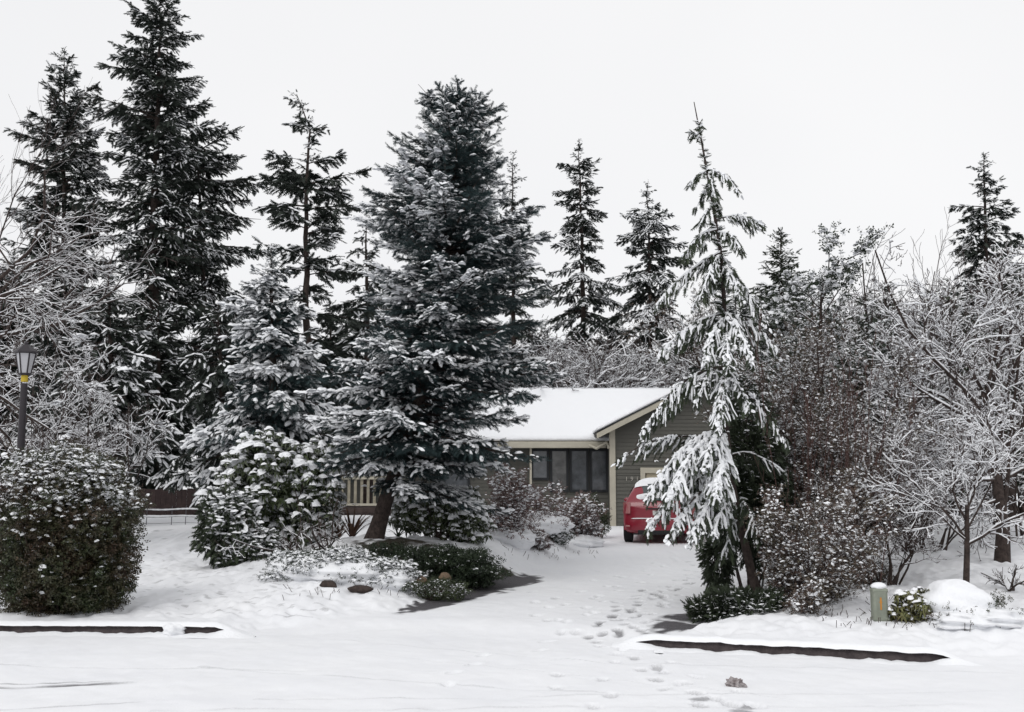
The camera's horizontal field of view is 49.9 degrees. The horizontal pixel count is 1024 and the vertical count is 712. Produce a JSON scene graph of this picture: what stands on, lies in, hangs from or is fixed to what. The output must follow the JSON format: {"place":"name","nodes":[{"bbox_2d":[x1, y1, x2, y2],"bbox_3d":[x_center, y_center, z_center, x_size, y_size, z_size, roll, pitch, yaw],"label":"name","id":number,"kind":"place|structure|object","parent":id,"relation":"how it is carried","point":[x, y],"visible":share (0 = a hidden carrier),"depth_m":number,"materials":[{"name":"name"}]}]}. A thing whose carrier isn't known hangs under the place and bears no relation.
{"place":"outdoors","nodes":[
{"label":"outdoors","id":0,"kind":"place"},
{"bbox_2d":[174,332,280,471],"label":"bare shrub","id":1,"kind":"object","parent":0,"point":[189,337],"visible":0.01,"depth_m":44.32,"materials":[{"name":"grey plant"}]},
{"bbox_2d":[381,341,483,381],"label":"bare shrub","id":2,"kind":"object","parent":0,"point":[453,376],"visible":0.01,"depth_m":44.76,"materials":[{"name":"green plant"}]},
{"bbox_2d":[243,525,753,646],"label":"driveway","id":3,"kind":"structure","parent":0,"point":[617,588],"depth_m":14.81,"materials":[{"name":"white snow"}]},
{"bbox_2d":[399,576,474,601],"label":"plant","id":4,"kind":"object","parent":3,"relation":"on","point":[429,592],"visible":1,"depth_m":15.53,"materials":[{"name":"green plant"}]},
{"bbox_2d":[368,541,512,588],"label":"juniper","id":5,"kind":"object","parent":3,"relation":"on","point":[456,563],"visible":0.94,"depth_m":16.71,"materials":[{"name":"green plant"}]},
{"bbox_2d":[623,477,702,541],"bbox_3d":[3.808,3.785,27.323,2.138,1.517,4.125,-1,-7,11],"label":"parked car","id":6,"kind":"object","parent":3,"relation":"on","point":[636,514],"visible":0.44,"depth_m":25.48,"materials":[{"name":"red paint"}]},
{"bbox_2d":[0,636,1023,711],"bbox_3d":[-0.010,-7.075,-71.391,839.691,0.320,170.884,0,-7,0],"label":"road","id":7,"kind":"structure","parent":0,"point":[172,674],"depth_m":9.95,"materials":[{"name":"white snow"}]},
{"bbox_2d":[0,620,255,638],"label":"kerb","id":8,"kind":"structure","parent":7,"relation":"on","point":[154,629],"depth_m":13.05,"materials":[{"name":"concrete"}]},
{"bbox_2d":[162,623,186,635],"bbox_3d":[-3.998,3.245,13.019,0.270,0.180,0.259,-6,-9,42],"label":"snow heap","id":9,"kind":"object","parent":8,"relation":"on","point":[170,629],"visible":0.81,"depth_m":12.95,"materials":[{"name":"white snow"}]},
{"bbox_2d":[725,676,747,687],"bbox_3d":[1.940,2.841,9.522,0.164,0.124,0.135,4,-8,-32],"label":"snow clod","id":10,"kind":"object","parent":7,"relation":"on","point":[734,682],"visible":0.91,"depth_m":9.50,"materials":[{"name":"white snow"}]},
{"bbox_2d":[601,633,983,665],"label":"kerb","id":11,"kind":"structure","parent":7,"relation":"on","point":[887,654],"depth_m":11.33,"materials":[{"name":"concrete"}]},
{"bbox_2d":[0,494,1023,666],"bbox_3d":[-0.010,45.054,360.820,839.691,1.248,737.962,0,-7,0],"label":"lawn","id":12,"kind":"structure","parent":0,"point":[178,580],"depth_m":14.73,"materials":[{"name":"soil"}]},
{"bbox_2d":[8,341,38,589],"bbox_3d":[-6.769,1.587,15.119,0.325,3.615,0.324,0,-7,0],"label":"street lamp","id":13,"kind":"object","parent":12,"relation":"on","point":[25,353],"visible":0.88,"depth_m":15.21,"materials":[{"name":"grey metal"}]},
{"bbox_2d":[0,247,59,479],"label":"fir tree","id":14,"kind":"object","parent":12,"relation":"on","point":[14,369],"visible":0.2,"depth_m":39.70,"materials":[{"name":"green plant"}]},
{"bbox_2d":[0,75,128,275],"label":"bare tree","id":15,"kind":"object","parent":12,"relation":"on","point":[14,196],"visible":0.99,"depth_m":28.78,"materials":[{"name":"grey plant"}]},
{"bbox_2d":[0,338,130,457],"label":"bare shrub","id":16,"kind":"object","parent":12,"relation":"on","point":[63,418],"visible":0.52,"depth_m":20.96,"materials":[{"name":"grey plant"}]},
{"bbox_2d":[0,47,130,490],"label":"fir tree","id":17,"kind":"object","parent":12,"relation":"on","point":[62,178],"visible":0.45,"depth_m":38.71,"materials":[{"name":"green plant"}]},
{"bbox_2d":[0,286,138,488],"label":"fir tree","id":18,"kind":"object","parent":12,"relation":"on","point":[53,388],"visible":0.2,"depth_m":33.66,"materials":[{"name":"green plant"}]},
{"bbox_2d":[0,437,154,616],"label":"hedge bush","id":19,"kind":"object","parent":12,"relation":"on","point":[48,562],"visible":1,"depth_m":13.73,"materials":[{"name":"green plant"}]},
{"bbox_2d":[0,170,176,535],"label":"bare tree","id":20,"kind":"object","parent":12,"relation":"on","point":[31,298],"visible":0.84,"depth_m":18.22,"materials":[{"name":"grey plant"}]},
{"bbox_2d":[48,268,183,508],"bbox_3d":[-9.102,0.940,25.065,3.059,6.139,2.700,0,-7,0],"label":"fir tree","id":21,"kind":"object","parent":12,"relation":"on","point":[132,388],"visible":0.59,"depth_m":25.01,"materials":[{"name":"green plant"}]},
{"bbox_2d":[61,380,172,501],"bbox_3d":[-8.040,2.059,21.954,2.055,3.253,3.643,3,-8,-26],"label":"bare shrub","id":22,"kind":"object","parent":12,"relation":"on","point":[128,431],"visible":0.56,"depth_m":21.84,"materials":[{"name":"grey plant"}]},
{"bbox_2d":[95,291,215,489],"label":"fir tree","id":23,"kind":"object","parent":12,"relation":"on","point":[172,375],"visible":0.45,"depth_m":32.93,"materials":[{"name":"green plant"}]},
{"bbox_2d":[71,0,244,416],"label":"fir tree","id":24,"kind":"object","parent":12,"relation":"on","point":[179,156],"visible":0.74,"depth_m":36.58,"materials":[{"name":"green plant"}]},
{"bbox_2d":[125,488,205,514],"bbox_3d":[-8.805,4.049,30.293,3.969,0.846,0.120,0,-7,0],"label":"board fence","id":25,"kind":"object","parent":12,"relation":"on","point":[163,499],"visible":0.23,"depth_m":30.24,"materials":[{"name":"brown wood"}]},
{"bbox_2d":[138,506,198,524],"bbox_3d":[-7.755,3.769,25.227,2.164,0.652,0.040,0,-7,0],"label":"wire fence","id":26,"kind":"object","parent":12,"relation":"on","point":[171,516],"visible":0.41,"depth_m":25.23,"materials":[{"name":"grey metal"}]},
{"bbox_2d":[127,97,268,463],"bbox_3d":[-10.900,-1.910,39.365,5.124,14.978,5.316,-7,-10,44],"label":"fir tree","id":27,"kind":"object","parent":12,"relation":"on","point":[219,284],"visible":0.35,"depth_m":39.73,"materials":[{"name":"green plant"}]},
{"bbox_2d":[160,294,260,510],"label":"fir tree","id":28,"kind":"object","parent":12,"relation":"on","point":[209,379],"visible":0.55,"depth_m":28.66,"materials":[{"name":"green plant"}]},
{"bbox_2d":[188,486,280,568],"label":"weeping shrub","id":29,"kind":"object","parent":12,"relation":"on","point":[215,510],"visible":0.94,"depth_m":17.39,"materials":[{"name":"green plant"}]},
{"bbox_2d":[179,249,357,485],"bbox_3d":[-5.375,0.788,24.371,4.037,6.433,3.870,-4,-8,32],"label":"fir tree","id":30,"kind":"object","parent":12,"relation":"on","point":[280,403],"visible":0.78,"depth_m":23.85,"materials":[{"name":"green plant"}]},
{"bbox_2d":[196,426,346,551],"bbox_3d":[-4.084,2.319,18.649,2.588,2.271,1.807,0,-7,0],"label":"rhododendron","id":31,"kind":"object","parent":12,"relation":"on","point":[276,475],"visible":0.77,"depth_m":18.30,"materials":[{"name":"green plant"}]},
{"bbox_2d":[213,490,346,561],"bbox_3d":[-3.684,2.648,16.961,1.322,1.160,2.926,-4,-8,27],"label":"bare shrub","id":32,"kind":"object","parent":12,"relation":"on","point":[282,544],"visible":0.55,"depth_m":17.32,"materials":[{"name":"grey plant"}]},
{"bbox_2d":[240,89,371,509],"bbox_3d":[-5.620,-1.514,30.621,3.637,12.077,3.440,4,-8,-27],"label":"fir tree","id":33,"kind":"object","parent":12,"relation":"on","point":[288,182],"visible":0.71,"depth_m":30.63,"materials":[{"name":"green plant"}]},
{"bbox_2d":[295,498,359,551],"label":"bare shrub","id":34,"kind":"object","parent":12,"relation":"on","point":[324,536],"visible":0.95,"depth_m":16.70,"materials":[{"name":"grey plant"}]},
{"bbox_2d":[319,580,336,587],"bbox_3d":[-2.546,3.176,15.228,0.251,0.140,0.205,0,-7,0],"label":"stone","id":35,"kind":"object","parent":12,"relation":"on","point":[328,583],"visible":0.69,"depth_m":15.16,"materials":[{"name":"brown stone"}]},
{"bbox_2d":[298,298,362,506],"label":"fir tree","id":36,"kind":"object","parent":12,"relation":"on","point":[333,339],"visible":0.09,"depth_m":35.99,"materials":[{"name":"green plant"}]},
{"bbox_2d":[256,542,428,590],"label":"heather","id":37,"kind":"object","parent":12,"relation":"on","point":[342,564],"visible":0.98,"depth_m":15.59,"materials":[{"name":"white plant"}]},
{"bbox_2d":[334,522,351,536],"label":"grass clump","id":38,"kind":"object","parent":12,"relation":"on","point":[337,531],"visible":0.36,"depth_m":18.92,"materials":[{"name":"brown plant"}]},
{"bbox_2d":[337,507,372,536],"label":"grass clump","id":39,"kind":"object","parent":12,"relation":"on","point":[352,530],"visible":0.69,"depth_m":19.48,"materials":[{"name":"brown plant"}]},
{"bbox_2d":[347,585,372,592],"bbox_3d":[-2.093,3.216,15.164,0.338,0.113,0.223,-3,-8,22],"label":"stone","id":40,"kind":"object","parent":12,"relation":"on","point":[358,588],"visible":1,"depth_m":15.10,"materials":[{"name":"brown stone"}]},
{"bbox_2d":[323,474,403,515],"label":"deck","id":41,"kind":"structure","parent":12,"relation":"on","point":[367,508],"depth_m":29.22,"materials":[{"name":"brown wood"}]},
{"bbox_2d":[321,211,424,502],"bbox_3d":[-4.580,0.370,33.299,3.090,9.750,3.251,-4,-8,30],"label":"fir tree","id":42,"kind":"object","parent":12,"relation":"on","point":[356,312],"visible":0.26,"depth_m":33.29,"materials":[{"name":"green plant"}]},
{"bbox_2d":[386,525,414,536],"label":"fern","id":43,"kind":"object","parent":12,"relation":"on","point":[398,534],"visible":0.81,"depth_m":18.66,"materials":[{"name":"green plant"}]},
{"bbox_2d":[414,576,426,584],"bbox_3d":[-1.325,3.264,15.823,0.222,0.194,0.209,0,-7,0],"label":"stone","id":44,"kind":"object","parent":12,"relation":"on","point":[424,579],"visible":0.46,"depth_m":15.77,"materials":[{"name":"brown stone"}]},
{"bbox_2d":[294,75,570,538],"bbox_3d":[-1.280,-0.783,18.607,4.626,8.051,4.877,0,-7,0],"label":"blue spruce","id":45,"kind":"object","parent":12,"relation":"on","point":[447,209],"visible":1,"depth_m":18.16,"materials":[{"name":"green plant"}]},
{"bbox_2d":[387,485,497,543],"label":"rhododendron","id":46,"kind":"object","parent":12,"relation":"on","point":[426,518],"visible":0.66,"depth_m":19.09,"materials":[{"name":"green plant"}]},
{"bbox_2d":[438,572,450,580],"bbox_3d":[-0.982,3.244,16.074,0.193,0.167,0.186,0,-7,0],"label":"stone","id":47,"kind":"object","parent":12,"relation":"on","point":[445,575],"visible":0.52,"depth_m":16.02,"materials":[{"name":"brown stone"}]},
{"bbox_2d":[466,461,545,549],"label":"twiggy shrub","id":48,"kind":"object","parent":12,"relation":"on","point":[516,532],"visible":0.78,"depth_m":21.12,"materials":[{"name":"brown plant"}]},
{"bbox_2d":[483,151,559,386],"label":"fir tree","id":49,"kind":"object","parent":12,"relation":"on","point":[526,333],"visible":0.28,"depth_m":42.61,"materials":[{"name":"green plant"}]},
{"bbox_2d":[485,477,577,535],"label":"twiggy shrub","id":50,"kind":"object","parent":12,"relation":"on","point":[555,522],"visible":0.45,"depth_m":22.98,"materials":[{"name":"brown plant"}]},
{"bbox_2d":[454,314,625,387],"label":"bare shrub","id":51,"kind":"object","parent":12,"relation":"on","point":[560,342],"depth_m":43.22,"materials":[{"name":"grey plant"}]},
{"bbox_2d":[530,525,555,550],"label":"shrub","id":52,"kind":"object","parent":12,"relation":"on","point":[542,542],"visible":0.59,"depth_m":21.50,"materials":[{"name":"grey plant"}]},
{"bbox_2d":[529,322,570,375],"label":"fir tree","id":53,"kind":"object","parent":12,"relation":"on","point":[542,331],"visible":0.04,"depth_m":50.41,"materials":[{"name":"green plant"}]},
{"bbox_2d":[547,528,574,545],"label":"shrub","id":54,"kind":"object","parent":12,"relation":"on","point":[563,537],"visible":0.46,"depth_m":23.00,"materials":[{"name":"grey plant"}]},
{"bbox_2d":[334,380,797,525],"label":"house","id":55,"kind":"structure","parent":12,"relation":"on","point":[583,439],"depth_m":34.09,"materials":[{"name":"grey"}]},
{"bbox_2d":[440,458,469,486],"bbox_3d":[-1.769,3.550,34.125,0.931,1.329,0.047,0,-7,0],"label":"window","id":56,"kind":"structure","parent":55,"relation":"in","point":[451,480],"depth_m":34.10,"materials":[{"name":"black glass"}]},
{"bbox_2d":[532,449,548,479],"bbox_3d":[0.869,3.366,34.147,0.559,0.959,0.047,0,-7,0],"label":"window","id":57,"kind":"structure","parent":55,"relation":"in","point":[540,471],"depth_m":34.14,"materials":[{"name":"black glass"}]},
{"bbox_2d":[550,449,568,491],"bbox_3d":[1.466,3.550,34.125,0.574,1.329,0.047,0,-7,0],"label":"window","id":58,"kind":"structure","parent":55,"relation":"in","point":[559,467],"depth_m":34.13,"materials":[{"name":"black glass"}]},
{"bbox_2d":[569,449,588,491],"bbox_3d":[2.079,3.550,34.125,0.590,1.329,0.047,0,-7,0],"label":"window","id":59,"kind":"structure","parent":55,"relation":"in","point":[578,458],"depth_m":34.13,"materials":[{"name":"black glass"}]},
{"bbox_2d":[589,449,607,491],"bbox_3d":[2.692,3.550,34.125,0.574,1.329,0.047,0,-7,0],"label":"window","id":60,"kind":"structure","parent":55,"relation":"in","point":[598,459],"depth_m":34.13,"materials":[{"name":"black glass"}]},
{"bbox_2d":[645,473,701,477],"bbox_3d":[5.965,4.325,32.778,4.000,2.140,0.080,0,-7,0],"label":"garage door","id":61,"kind":"structure","parent":55,"relation":"in","point":[647,475],"depth_m":32.83,"materials":[{"name":"beige paint"}]},
{"bbox_2d":[466,331,672,390],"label":"bare shrub","id":62,"kind":"object","parent":12,"relation":"on","point":[585,368],"visible":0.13,"depth_m":41.12,"materials":[{"name":"grey plant"}]},
{"bbox_2d":[537,139,627,378],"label":"fir tree","id":63,"kind":"object","parent":12,"relation":"on","point":[583,226],"visible":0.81,"depth_m":46.64,"materials":[{"name":"green plant"}]},
{"bbox_2d":[556,490,611,547],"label":"twiggy shrub","id":64,"kind":"object","parent":12,"relation":"on","point":[585,540],"visible":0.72,"depth_m":24.55,"materials":[{"name":"brown plant"}]},
{"bbox_2d":[571,513,603,536],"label":"shrub","id":65,"kind":"object","parent":12,"relation":"on","point":[594,532],"visible":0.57,"depth_m":24.68,"materials":[{"name":"grey plant"}]},
{"bbox_2d":[576,491,611,537],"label":"evergreen shrub","id":66,"kind":"object","parent":12,"relation":"on","point":[604,519],"visible":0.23,"depth_m":27.16,"materials":[{"name":"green plant"}]},
{"bbox_2d":[510,328,699,387],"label":"bare shrub","id":67,"kind":"object","parent":12,"relation":"on","point":[618,377],"visible":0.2,"depth_m":40.92,"materials":[{"name":"grey plant"}]},
{"bbox_2d":[587,315,646,386],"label":"tree","id":68,"kind":"object","parent":12,"relation":"on","point":[621,333],"visible":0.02,"depth_m":49.06,"materials":[{"name":"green plant"}]},
{"bbox_2d":[277,543,1000,628],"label":"dry stalks","id":69,"kind":"object","parent":12,"relation":"on","point":[597,552],"visible":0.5,"depth_m":12.97,"materials":[{"name":"brown plant"}]},
{"bbox_2d":[592,179,697,385],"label":"fir tree","id":70,"kind":"object","parent":12,"relation":"on","point":[652,274],"visible":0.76,"depth_m":44.54,"materials":[{"name":"green plant"}]},
{"bbox_2d":[662,318,703,383],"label":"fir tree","id":71,"kind":"object","parent":12,"relation":"on","point":[683,356],"visible":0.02,"depth_m":48.84,"materials":[{"name":"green plant"}]},
{"bbox_2d":[611,102,789,590],"bbox_3d":[2.712,-0.185,14.681,2.475,7.001,1.905,5,-8,-34],"label":"young cedar","id":72,"kind":"object","parent":12,"relation":"on","point":[711,488],"visible":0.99,"depth_m":14.49,"materials":[{"name":"white plant"}]},
{"bbox_2d":[615,308,788,387],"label":"bare shrub","id":73,"kind":"object","parent":12,"relation":"on","point":[678,367],"visible":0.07,"depth_m":41.78,"materials":[{"name":"grey plant"}]},
{"bbox_2d":[695,519,741,591],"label":"dark conifer shrub","id":74,"kind":"object","parent":12,"relation":"on","point":[717,577],"visible":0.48,"depth_m":14.87,"materials":[{"name":"green plant"}]},
{"bbox_2d":[687,295,770,378],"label":"tree","id":75,"kind":"object","parent":12,"relation":"on","point":[735,310],"visible":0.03,"depth_m":36.39,"materials":[{"name":"green plant"}]},
{"bbox_2d":[616,282,867,575],"bbox_3d":[3.491,1.134,16.532,3.975,4.322,2.979,7,-10,-44],"label":"leafy thicket","id":76,"kind":"object","parent":12,"relation":"on","point":[798,417],"visible":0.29,"depth_m":16.36,"materials":[{"name":"grey plant"}]},
{"bbox_2d":[701,384,800,588],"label":"tree","id":77,"kind":"object","parent":12,"relation":"on","point":[751,436],"visible":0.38,"depth_m":15.35,"materials":[{"name":"green plant"}]},
{"bbox_2d":[700,316,829,466],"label":"tree","id":78,"kind":"object","parent":12,"relation":"on","point":[747,380],"visible":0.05,"depth_m":22.19,"materials":[{"name":"green plant"}]},
{"bbox_2d":[741,227,827,457],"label":"fir tree","id":79,"kind":"object","parent":12,"relation":"on","point":[777,254],"visible":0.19,"depth_m":25.31,"materials":[{"name":"green plant"}]},
{"bbox_2d":[678,296,909,487],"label":"bare shrub","id":80,"kind":"object","parent":12,"relation":"on","point":[825,325],"depth_m":40.98,"materials":[{"name":"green plant"}]},
{"bbox_2d":[719,288,919,460],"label":"bare shrub","id":81,"kind":"object","parent":12,"relation":"on","point":[847,324],"visible":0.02,"depth_m":40.43,"materials":[{"name":"grey plant"}]},
{"bbox_2d":[743,462,901,614],"bbox_3d":[3.716,2.280,13.515,1.784,1.969,2.132,0,-7,0],"label":"leafy thicket","id":82,"kind":"object","parent":12,"relation":"on","point":[811,589],"visible":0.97,"depth_m":13.26,"materials":[{"name":"brown plant"}]},
{"bbox_2d":[746,299,936,588],"bbox_3d":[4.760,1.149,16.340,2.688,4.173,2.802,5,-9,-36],"label":"leafy thicket","id":83,"kind":"object","parent":12,"relation":"on","point":[779,403],"visible":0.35,"depth_m":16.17,"materials":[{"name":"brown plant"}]},
{"bbox_2d":[737,221,962,480],"bbox_3d":[5.709,0.677,20.802,4.301,5.642,4.192,-7,-10,44],"label":"leafy tree","id":84,"kind":"object","parent":12,"relation":"on","point":[828,283],"visible":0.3,"depth_m":19.99,"materials":[{"name":"grey plant"}]},
{"bbox_2d":[797,409,913,587],"bbox_3d":[4.587,2.034,15.187,1.582,2.545,2.310,-5,-9,35],"label":"leafy thicket","id":85,"kind":"object","parent":12,"relation":"on","point":[879,561],"visible":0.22,"depth_m":14.96,"materials":[{"name":"brown plant"}]},
{"bbox_2d":[790,456,951,584],"bbox_3d":[4.819,2.227,15.335,2.190,1.936,2.208,0,-7,0],"label":"bare shrub","id":86,"kind":"object","parent":12,"relation":"on","point":[909,523],"visible":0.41,"depth_m":14.82,"materials":[{"name":"brown plant"}]},
{"bbox_2d":[869,582,889,621],"bbox_3d":[4.173,2.816,12.501,0.180,0.482,0.150,0,-7,0],"label":"utility pedestal","id":87,"kind":"object","parent":12,"relation":"on","point":[879,599],"visible":0.93,"depth_m":12.44,"materials":[{"name":"plastic"}]},
{"bbox_2d":[804,390,955,554],"bbox_3d":[5.328,1.842,15.680,2.072,2.644,2.775,-3,-7,21],"label":"leafy thicket","id":88,"kind":"object","parent":12,"relation":"on","point":[885,449],"visible":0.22,"depth_m":15.01,"materials":[{"name":"brown plant"}]},
{"bbox_2d":[755,207,1023,541],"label":"bare tree","id":89,"kind":"object","parent":12,"relation":"on","point":[872,311],"visible":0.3,"depth_m":20.01,"materials":[{"name":"grey plant"}]},
{"bbox_2d":[833,277,951,478],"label":"tree","id":90,"kind":"object","parent":12,"relation":"on","point":[857,315],"visible":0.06,"depth_m":28.34,"materials":[{"name":"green plant"}]},
{"bbox_2d":[786,271,1023,528],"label":"bare shrub","id":91,"kind":"object","parent":12,"relation":"on","point":[973,386],"visible":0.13,"depth_m":21.47,"materials":[{"name":"grey plant"}]},
{"bbox_2d":[887,586,936,623],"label":"bush","id":92,"kind":"object","parent":12,"relation":"on","point":[901,606],"visible":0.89,"depth_m":12.35,"materials":[{"name":"green plant"}]},
{"bbox_2d":[815,400,1022,551],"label":"bare shrub","id":93,"kind":"object","parent":12,"relation":"on","point":[951,537],"visible":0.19,"depth_m":18.34,"materials":[{"name":"grey plant"}]},
{"bbox_2d":[835,278,1015,506],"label":"bare shrub","id":94,"kind":"object","parent":12,"relation":"on","point":[855,294],"depth_m":41.46,"materials":[{"name":"grey plant"}]},
{"bbox_2d":[854,231,1023,562],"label":"bare tree","id":95,"kind":"object","parent":12,"relation":"on","point":[1005,311],"visible":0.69,"depth_m":16.80,"materials":[{"name":"white plant"}]},
{"bbox_2d":[858,385,1023,582],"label":"bare tree","id":96,"kind":"object","parent":12,"relation":"on","point":[960,459],"visible":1,"depth_m":14.10,"materials":[{"name":"grey plant"}]},
{"bbox_2d":[862,579,1023,629],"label":"snow buried shrub","id":97,"kind":"object","parent":12,"relation":"on","point":[956,604],"visible":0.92,"depth_m":12.12,"materials":[{"name":"white snow"}]},
{"bbox_2d":[903,277,1023,514],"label":"tree","id":98,"kind":"object","parent":12,"relation":"on","point":[962,324],"visible":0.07,"depth_m":28.75,"materials":[{"name":"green plant"}]},
{"bbox_2d":[931,260,1023,517],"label":"bare tree","id":99,"kind":"object","parent":12,"relation":"on","point":[1010,507],"visible":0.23,"depth_m":22.78,"materials":[{"name":"grey plant"}]},
{"bbox_2d":[933,377,1023,536],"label":"bare shrub","id":100,"kind":"object","parent":12,"relation":"on","point":[1015,506],"visible":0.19,"depth_m":19.86,"materials":[{"name":"grey plant"}]},
{"bbox_2d":[948,152,1023,506],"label":"fir tree","id":101,"kind":"object","parent":12,"relation":"on","point":[977,221],"visible":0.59,"depth_m":38.67,"materials":[{"name":"green plant"}]},
{"bbox_2d":[962,270,1023,513],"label":"tree","id":102,"kind":"object","parent":12,"relation":"on","point":[1021,484],"visible":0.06,"depth_m":30.74,"materials":[{"name":"green plant"}]},
{"bbox_2d":[981,564,1023,591],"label":"bare shrub","id":103,"kind":"object","parent":12,"relation":"on","point":[1012,585],"visible":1,"depth_m":14.30,"materials":[{"name":"grey plant"}]},
{"bbox_2d":[0,0,1023,488],"label":"sky","id":104,"kind":"structure","parent":0,"point":[854,114],"materials":[{"name":"white"}]},
{"bbox_2d":[680,582,788,623],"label":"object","id":105,"kind":"object","parent":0,"point":[720,602],"visible":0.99,"depth_m":13.26,"materials":[{"name":"green plant"}]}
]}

